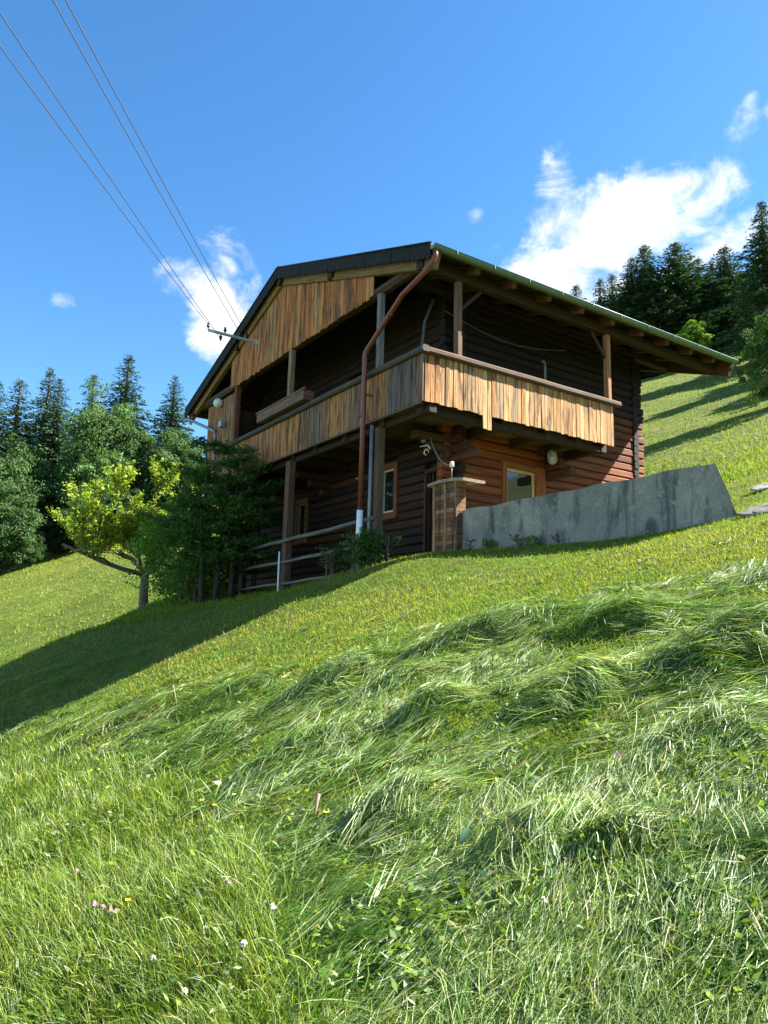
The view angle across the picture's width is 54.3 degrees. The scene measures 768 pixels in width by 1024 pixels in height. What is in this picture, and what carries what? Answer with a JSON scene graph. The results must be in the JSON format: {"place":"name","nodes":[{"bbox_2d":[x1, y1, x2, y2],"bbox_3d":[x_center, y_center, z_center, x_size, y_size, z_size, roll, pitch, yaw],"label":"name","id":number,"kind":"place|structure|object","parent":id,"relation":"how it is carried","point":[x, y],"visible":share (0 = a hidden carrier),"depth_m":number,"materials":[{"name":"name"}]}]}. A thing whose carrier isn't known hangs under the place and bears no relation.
{"place":"outdoors","nodes":[
{"label":"outdoors","id":0,"kind":"place"},
{"bbox_2d":[0,722,382,1023],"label":"uncut grass","id":1,"kind":"structure","parent":0,"point":[78,912],"depth_m":3.23,"materials":[{"name":"green plant"}]},
{"bbox_2d":[0,347,767,1023],"bbox_3d":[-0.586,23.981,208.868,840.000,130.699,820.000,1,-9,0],"label":"ground","id":2,"kind":"structure","parent":0,"point":[48,585],"depth_m":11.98,"materials":[{"name":"green plant"}]},
{"bbox_2d":[0,381,15,468],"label":"spruce tree","id":3,"kind":"object","parent":2,"relation":"on","point":[1,413],"visible":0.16,"depth_m":72.54,"materials":[{"name":"green plant"}]},
{"bbox_2d":[0,476,45,572],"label":"broadleaf tree","id":4,"kind":"object","parent":2,"relation":"on","point":[22,519],"visible":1,"depth_m":55.93,"materials":[{"name":"green plant"}]},
{"bbox_2d":[0,378,48,550],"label":"spruce tree","id":5,"kind":"object","parent":2,"relation":"on","point":[17,418],"visible":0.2,"depth_m":74.12,"materials":[{"name":"green plant"}]},
{"bbox_2d":[9,525,47,567],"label":"broadleaf tree","id":6,"kind":"object","parent":2,"relation":"on","point":[35,550],"visible":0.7,"depth_m":56.94,"materials":[{"name":"green plant"}]},
{"bbox_2d":[0,431,71,572],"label":"broadleaf tree","id":7,"kind":"object","parent":2,"relation":"on","point":[21,475],"visible":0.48,"depth_m":60.54,"materials":[{"name":"green plant"}]},
{"bbox_2d":[2,367,70,538],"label":"spruce tree","id":8,"kind":"object","parent":2,"relation":"on","point":[49,387],"visible":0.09,"depth_m":76.28,"materials":[{"name":"green plant"}]},
{"bbox_2d":[23,375,74,548],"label":"spruce tree","id":9,"kind":"object","parent":2,"relation":"on","point":[54,434],"visible":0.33,"depth_m":71.66,"materials":[{"name":"green plant"}]},
{"bbox_2d":[25,480,72,554],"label":"spruce tree","id":10,"kind":"object","parent":2,"relation":"on","point":[52,552],"visible":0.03,"depth_m":65.98,"materials":[{"name":"green plant"}]},
{"bbox_2d":[36,476,78,555],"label":"broadleaf tree","id":11,"kind":"object","parent":2,"relation":"on","point":[50,527],"visible":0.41,"depth_m":61.70,"materials":[{"name":"green plant"}]},
{"bbox_2d":[56,495,106,546],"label":"broadleaf tree","id":12,"kind":"object","parent":2,"relation":"on","point":[63,511],"visible":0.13,"depth_m":58.38,"materials":[{"name":"green plant"}]},
{"bbox_2d":[66,373,104,444],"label":"spruce tree","id":13,"kind":"object","parent":2,"relation":"on","point":[90,400],"visible":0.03,"depth_m":82.84,"materials":[{"name":"green plant"}]},
{"bbox_2d":[91,901,97,933],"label":"clover flower","id":14,"kind":"object","parent":2,"relation":"on","point":[94,903],"visible":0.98,"depth_m":3.25,"materials":[{"name":"plant"}]},
{"bbox_2d":[99,905,105,927],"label":"clover flower","id":15,"kind":"object","parent":2,"relation":"on","point":[102,906],"visible":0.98,"depth_m":3.22,"materials":[{"name":"pink plant"}]},
{"bbox_2d":[47,375,161,519],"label":"broadleaf tree","id":16,"kind":"object","parent":2,"relation":"on","point":[87,454],"visible":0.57,"depth_m":63.22,"materials":[{"name":"green plant"}]},
{"bbox_2d":[96,487,140,525],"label":"broadleaf tree","id":17,"kind":"object","parent":2,"relation":"on","point":[124,502],"visible":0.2,"depth_m":60.18,"materials":[{"name":"green plant"}]},
{"bbox_2d":[45,454,199,608],"bbox_3d":[-8.803,1.019,25.609,5.809,5.499,4.648,-8,-13,44],"label":"apple tree","id":18,"kind":"object","parent":2,"relation":"on","point":[112,532],"visible":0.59,"depth_m":24.51,"materials":[{"name":"green plant"}]},
{"bbox_2d":[99,353,163,510],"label":"spruce tree","id":19,"kind":"object","parent":2,"relation":"on","point":[128,397],"visible":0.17,"depth_m":76.69,"materials":[{"name":"green plant"}]},
{"bbox_2d":[108,428,172,515],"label":"broadleaf tree","id":20,"kind":"object","parent":2,"relation":"on","point":[131,450],"visible":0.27,"depth_m":65.77,"materials":[{"name":"green plant"}]},
{"bbox_2d":[144,375,194,512],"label":"spruce tree","id":21,"kind":"object","parent":2,"relation":"on","point":[170,414],"visible":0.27,"depth_m":80.43,"materials":[{"name":"green plant"}]},
{"bbox_2d":[140,427,205,512],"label":"broadleaf tree","id":22,"kind":"object","parent":2,"relation":"on","point":[179,450],"visible":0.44,"depth_m":65.94,"materials":[{"name":"green plant"}]},
{"bbox_2d":[181,988,187,1015],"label":"clover flower","id":23,"kind":"object","parent":2,"relation":"on","point":[185,990],"visible":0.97,"depth_m":2.47,"materials":[{"name":"white plant"}]},
{"bbox_2d":[123,494,251,605],"bbox_3d":[-5.135,1.428,20.619,3.578,3.463,3.677,1,-9,0],"label":"shrub","id":24,"kind":"object","parent":2,"relation":"on","point":[159,539],"visible":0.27,"depth_m":19.94,"materials":[{"name":"green plant"}]},
{"bbox_2d":[151,546,248,602],"bbox_3d":[-4.672,1.830,19.304,2.198,2.162,2.461,-6,-12,40],"label":"shrub","id":25,"kind":"object","parent":2,"relation":"on","point":[179,588],"visible":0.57,"depth_m":18.99,"materials":[{"name":"green plant"}]},
{"bbox_2d":[199,799,203,832],"bbox_3d":[-1.002,1.667,4.092,0.032,0.185,0.030,10,-13,-44],"label":"buttercup","id":26,"kind":"object","parent":2,"relation":"on","point":[199,814],"visible":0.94,"depth_m":4.09,"materials":[{"name":"yellow plant"}]},
{"bbox_2d":[137,436,284,602],"bbox_3d":[-4.217,0.326,18.665,3.159,4.591,3.302,-7,-13,43],"label":"slender tree","id":27,"kind":"object","parent":2,"relation":"on","point":[233,513],"visible":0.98,"depth_m":18.46,"materials":[{"name":"green plant"}]},
{"bbox_2d":[239,940,247,989],"bbox_3d":[-0.489,1.576,2.578,0.030,0.189,0.030,-5,-11,35],"label":"clover flower","id":28,"kind":"object","parent":2,"relation":"on","point":[243,943],"visible":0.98,"depth_m":2.59,"materials":[{"name":"white plant"}]},
{"bbox_2d":[211,471,283,593],"bbox_3d":[-3.583,0.664,19.806,2.132,3.853,2.321,1,-9,0],"label":"slender tree","id":29,"kind":"object","parent":2,"relation":"on","point":[254,572],"visible":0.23,"depth_m":19.64,"materials":[{"name":"green plant"}]},
{"bbox_2d":[269,903,275,943],"bbox_3d":[-0.418,1.552,2.784,0.028,0.181,0.028,3,-9,-9],"label":"clover flower","id":30,"kind":"object","parent":2,"relation":"on","point":[271,906],"visible":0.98,"depth_m":2.79,"materials":[{"name":"white plant"}]},
{"bbox_2d":[277,551,279,590],"bbox_3d":[-2.404,1.468,17.053,0.044,1.153,0.126,3,-9,-11],"label":"white stake","id":31,"kind":"object","parent":2,"relation":"on","point":[278,571],"visible":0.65,"depth_m":17.07,"materials":[{"name":"plastic"}]},
{"bbox_2d":[234,516,373,595],"bbox_3d":[-2.038,1.346,16.680,0.150,1.788,6.437,7,-11,-33],"label":"pole fence","id":32,"kind":"object","parent":2,"relation":"on","point":[240,589],"visible":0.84,"depth_m":16.75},
{"bbox_2d":[312,793,320,819],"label":"dry stalk","id":33,"kind":"object","parent":2,"relation":"on","point":[316,803],"visible":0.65,"depth_m":3.72,"materials":[{"name":"beige plant"}]},
{"bbox_2d":[323,811,328,848],"bbox_3d":[-0.267,1.464,3.409,0.033,0.194,0.031,10,-12,-41],"label":"buttercup","id":34,"kind":"object","parent":2,"relation":"on","point":[326,812],"visible":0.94,"depth_m":3.41,"materials":[{"name":"yellow plant"}]},
{"bbox_2d":[316,543,363,578],"bbox_3d":[-0.809,1.181,14.843,1.031,1.126,0.866,-2,-10,17],"label":"nettle bush","id":35,"kind":"object","parent":2,"relation":"on","point":[337,564],"visible":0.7,"depth_m":14.80,"materials":[{"name":"green plant"}]},
{"bbox_2d":[339,527,403,570],"bbox_3d":[-0.239,0.917,14.079,1.249,1.294,0.974,1,-9,0],"label":"nettle bush","id":36,"kind":"object","parent":2,"relation":"on","point":[360,551],"visible":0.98,"depth_m":14.00,"materials":[{"name":"green plant"}]},
{"bbox_2d":[0,542,767,1023],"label":"weed leaves","id":37,"kind":"object","parent":2,"relation":"on","point":[154,1008],"visible":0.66,"depth_m":2.78,"materials":[{"name":"green plant"}]},
{"bbox_2d":[0,355,767,668],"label":"meadow grass","id":38,"kind":"structure","parent":2,"relation":"on","point":[732,475],"depth_m":30.20,"materials":[{"name":"green plant"}]},
{"bbox_2d":[427,477,484,551],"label":"plank pillar","id":39,"kind":"structure","parent":2,"relation":"on","point":[449,497],"depth_m":13.62,"materials":[{"name":"brown wood"}]},
{"bbox_2d":[449,461,453,477],"bbox_3d":[1.236,-0.760,13.646,0.083,0.320,0.083,-5,-11,33],"label":"cable insulator","id":40,"kind":"object","parent":39,"relation":"on","point":[451,465],"visible":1,"depth_m":13.64,"materials":[{"name":"white ceramic"}]},
{"bbox_2d":[430,437,449,465],"bbox_3d":[1.071,-1.165,14.178,0.024,0.765,0.985,5,-10,-20],"label":"cable","id":41,"kind":"object","parent":40,"relation":"attached to","point":[437,455],"visible":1,"depth_m":14.26,"materials":[{"name":"rubber"}]},
{"bbox_2d":[183,241,737,597],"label":"log house","id":42,"kind":"structure","parent":2,"relation":"on","point":[340,336],"depth_m":16.49,"materials":[{"name":"brown wood"}]},
{"bbox_2d":[213,398,222,407],"bbox_3d":[-4.779,-3.136,21.575,0.280,0.280,0.280,8,-11,-33],"label":"globe lamp","id":43,"kind":"object","parent":42,"relation":"attached to","point":[217,402],"visible":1,"depth_m":21.48,"materials":[{"name":"white glass"}]},
{"bbox_2d":[218,420,224,436],"bbox_3d":[-4.564,-2.349,21.155,0.190,0.438,0.220,8,-11,-33],"label":"wall floodlight","id":44,"kind":"object","parent":42,"relation":"attached to","point":[221,423],"depth_m":21.10,"materials":[{"name":"metal"}]},
{"bbox_2d":[207,322,258,343],"bbox_3d":[-4.016,-4.705,20.003,1.410,0.516,0.405,2,-9,-6],"label":"wire bracket","id":45,"kind":"object","parent":42,"relation":"attached to","point":[253,341],"visible":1,"depth_m":19.89,"materials":[{"name":"metal"}]},
{"bbox_2d":[0,46,207,323],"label":"power line","id":46,"kind":"object","parent":45,"relation":"attached to","point":[91,170],"visible":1,"depth_m":12.45,"materials":[{"name":"metal"}]},
{"bbox_2d":[0,13,219,337],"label":"power line","id":47,"kind":"object","parent":45,"relation":"attached to","point":[95,156],"visible":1,"depth_m":12.07,"materials":[{"name":"metal"}]},
{"bbox_2d":[53,0,239,332],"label":"power line","id":48,"kind":"object","parent":45,"relation":"attached to","point":[134,147],"visible":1,"depth_m":11.93,"materials":[{"name":"metal"}]},
{"bbox_2d":[65,0,245,332],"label":"power line","id":49,"kind":"object","parent":45,"relation":"attached to","point":[143,146],"visible":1,"depth_m":11.93,"materials":[{"name":"metal"}]},
{"bbox_2d":[256,387,313,424],"bbox_3d":[-2.377,-2.485,17.777,0.290,0.265,2.600,8,-11,-33],"label":"planter box","id":50,"kind":"object","parent":42,"relation":"on","point":[292,401],"visible":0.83,"depth_m":17.51,"materials":[{"name":"brown wood"}]},
{"bbox_2d":[292,497,308,545],"bbox_3d":[-2.236,0.263,20.321,0.190,1.250,0.740,8,-11,-33],"label":"window","id":51,"kind":"structure","parent":42,"relation":"in","point":[301,505],"depth_m":20.38,"materials":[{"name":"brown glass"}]},
{"bbox_2d":[383,461,399,520],"bbox_3d":[0.105,-0.453,16.926,0.190,1.300,0.800,8,-11,-33],"label":"window","id":52,"kind":"structure","parent":42,"relation":"in","point":[391,470],"depth_m":16.88,"materials":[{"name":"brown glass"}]},
{"bbox_2d":[421,299,434,356],"bbox_3d":[0.927,-3.498,14.816,0.399,1.532,0.098,3,-9,-7],"label":"hose","id":53,"kind":"object","parent":42,"relation":"hanging from","point":[424,322],"visible":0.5,"depth_m":14.81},
{"bbox_2d":[423,467,437,553],"bbox_3d":[1.082,0.524,15.381,0.193,2.940,0.690,8,-11,-33],"label":"door","id":54,"kind":"structure","parent":42,"relation":"in","point":[430,476],"depth_m":15.65,"materials":[{"name":"wood"}]},
{"bbox_2d":[445,310,565,350],"bbox_3d":[2.685,-3.742,16.047,3.505,0.270,0.021,8,-11,-33],"label":"cable","id":55,"kind":"object","parent":42,"relation":"hanging from","point":[505,341],"visible":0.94,"depth_m":15.99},
{"bbox_2d":[499,460,545,503],"bbox_3d":[2.993,-0.420,16.173,1.280,1.210,0.136,8,-11,-33],"label":"window","id":56,"kind":"structure","parent":42,"relation":"in","point":[518,481],"depth_m":16.17,"materials":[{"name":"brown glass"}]},
{"bbox_2d":[539,449,556,464],"bbox_3d":[3.572,-1.178,16.325,0.233,0.357,0.515,8,-11,-33],"label":"outdoor lamp","id":57,"kind":"object","parent":42,"relation":"attached to","point":[551,454],"visible":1,"depth_m":16.14,"materials":[{"name":"white glass"}]},
{"bbox_2d":[464,537,498,549],"bbox_3d":[1.754,0.776,12.604,0.834,0.750,0.319,1,-9,0],"label":"weed","id":58,"kind":"object","parent":2,"relation":"on","point":[488,542],"visible":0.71,"depth_m":12.63,"materials":[{"name":"green plant"}]},
{"bbox_2d":[509,530,560,549],"bbox_3d":[2.279,0.648,11.523,0.689,0.747,0.899,10,-13,-44],"label":"weed","id":59,"kind":"object","parent":2,"relation":"on","point":[516,538],"visible":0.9,"depth_m":11.60,"materials":[{"name":"green plant"}]},
{"bbox_2d":[540,896,546,921],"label":"clover flower","id":60,"kind":"object","parent":2,"relation":"on","point":[543,899],"visible":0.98,"depth_m":2.42,"materials":[{"name":"white plant"}]},
{"bbox_2d":[570,284,586,299],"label":"spruce tree","id":61,"kind":"object","parent":2,"relation":"on","point":[576,289],"visible":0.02,"depth_m":110.64,"materials":[{"name":"green plant"}]},
{"bbox_2d":[462,463,737,549],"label":"concrete wall","id":62,"kind":"structure","parent":2,"relation":"on","point":[674,498],"depth_m":10.72,"materials":[{"name":"grey concrete"}]},
{"bbox_2d":[591,278,611,306],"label":"spruce tree","id":63,"kind":"object","parent":2,"relation":"on","point":[599,292],"visible":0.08,"depth_m":104.23,"materials":[{"name":"green plant"}]},
{"bbox_2d":[596,272,623,310],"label":"spruce tree","id":64,"kind":"object","parent":2,"relation":"on","point":[611,286],"visible":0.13,"depth_m":103.26,"materials":[{"name":"green plant"}]},
{"bbox_2d":[615,753,620,775],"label":"clover flower","id":65,"kind":"object","parent":2,"relation":"on","point":[618,754],"visible":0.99,"depth_m":3.27,"materials":[{"name":"pink plant"}]},
{"bbox_2d":[604,257,676,378],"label":"spruce tree","id":66,"kind":"object","parent":2,"relation":"on","point":[629,268],"visible":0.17,"depth_m":99.66,"materials":[{"name":"green plant"}]},
{"bbox_2d":[606,244,710,379],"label":"spruce tree","id":67,"kind":"object","parent":2,"relation":"on","point":[645,266],"visible":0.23,"depth_m":97.13,"materials":[{"name":"green plant"}]},
{"bbox_2d":[621,242,749,375],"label":"spruce tree","id":68,"kind":"object","parent":2,"relation":"on","point":[681,278],"visible":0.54,"depth_m":93.70,"materials":[{"name":"green plant"}]},
{"bbox_2d":[674,320,714,347],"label":"broadleaf tree","id":69,"kind":"object","parent":2,"relation":"on","point":[701,338],"visible":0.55,"depth_m":85.53,"materials":[{"name":"green plant"}]},
{"bbox_2d":[691,256,715,340],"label":"spruce tree","id":70,"kind":"object","parent":2,"relation":"on","point":[697,264],"visible":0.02,"depth_m":101.83,"materials":[{"name":"green plant"}]},
{"bbox_2d":[705,260,714,276],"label":"spruce tree","id":71,"kind":"object","parent":2,"relation":"on","point":[710,262],"visible":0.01,"depth_m":107.12,"materials":[{"name":"green plant"}]},
{"bbox_2d":[695,244,761,352],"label":"spruce tree","id":72,"kind":"object","parent":2,"relation":"on","point":[724,270],"visible":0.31,"depth_m":94.49,"materials":[{"name":"green plant"}]},
{"bbox_2d":[710,200,767,367],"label":"spruce tree","id":73,"kind":"object","parent":2,"relation":"on","point":[757,257],"visible":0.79,"depth_m":66.19,"materials":[{"name":"green plant"}]},
{"bbox_2d":[734,308,767,403],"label":"broadleaf tree","id":74,"kind":"object","parent":2,"relation":"on","point":[760,337],"visible":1,"depth_m":34.91,"materials":[{"name":"green plant"}]},
{"bbox_2d":[737,503,767,516],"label":"stone slab","id":75,"kind":"structure","parent":2,"relation":"on","point":[754,510],"depth_m":8.80,"materials":[{"name":"grey stone"}]},
{"bbox_2d":[745,393,759,406],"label":"shrub","id":76,"kind":"object","parent":2,"relation":"on","point":[752,404],"visible":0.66,"depth_m":37.38,"materials":[{"name":"green plant"}]},
{"bbox_2d":[750,482,767,490],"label":"stone slab","id":77,"kind":"structure","parent":2,"relation":"on","point":[763,486],"depth_m":13.05,"materials":[{"name":"stone"}]},
{"bbox_2d":[0,0,767,456],"label":"sky","id":78,"kind":"structure","parent":0,"point":[546,142],"materials":[{"name":"blue"}]},
{"bbox_2d":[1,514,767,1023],"bbox_3d":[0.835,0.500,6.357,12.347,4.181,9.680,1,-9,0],"label":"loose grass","id":79,"kind":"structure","parent":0,"point":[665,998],"depth_m":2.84,"materials":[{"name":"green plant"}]},
{"bbox_2d":[2,493,767,1023],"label":"cut grass","id":80,"kind":"structure","parent":0,"point":[534,817],"depth_m":3.43,"materials":[{"name":"green plant"}]},
{"bbox_2d":[460,826,471,846],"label":"broad leaf","id":81,"kind":"object","parent":80,"relation":"on","point":[465,832],"visible":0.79,"depth_m":3.07,"materials":[{"name":"green plant"}]},
{"bbox_2d":[542,360,545,379],"bbox_3d":[3.513,-2.442,16.363,0.061,1.768,0.218,-3,-10,24],"label":"standpipe","id":82,"kind":"object","parent":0,"point":[543,362],"visible":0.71,"depth_m":16.51,"materials":[{"name":"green metal"}]}
]}

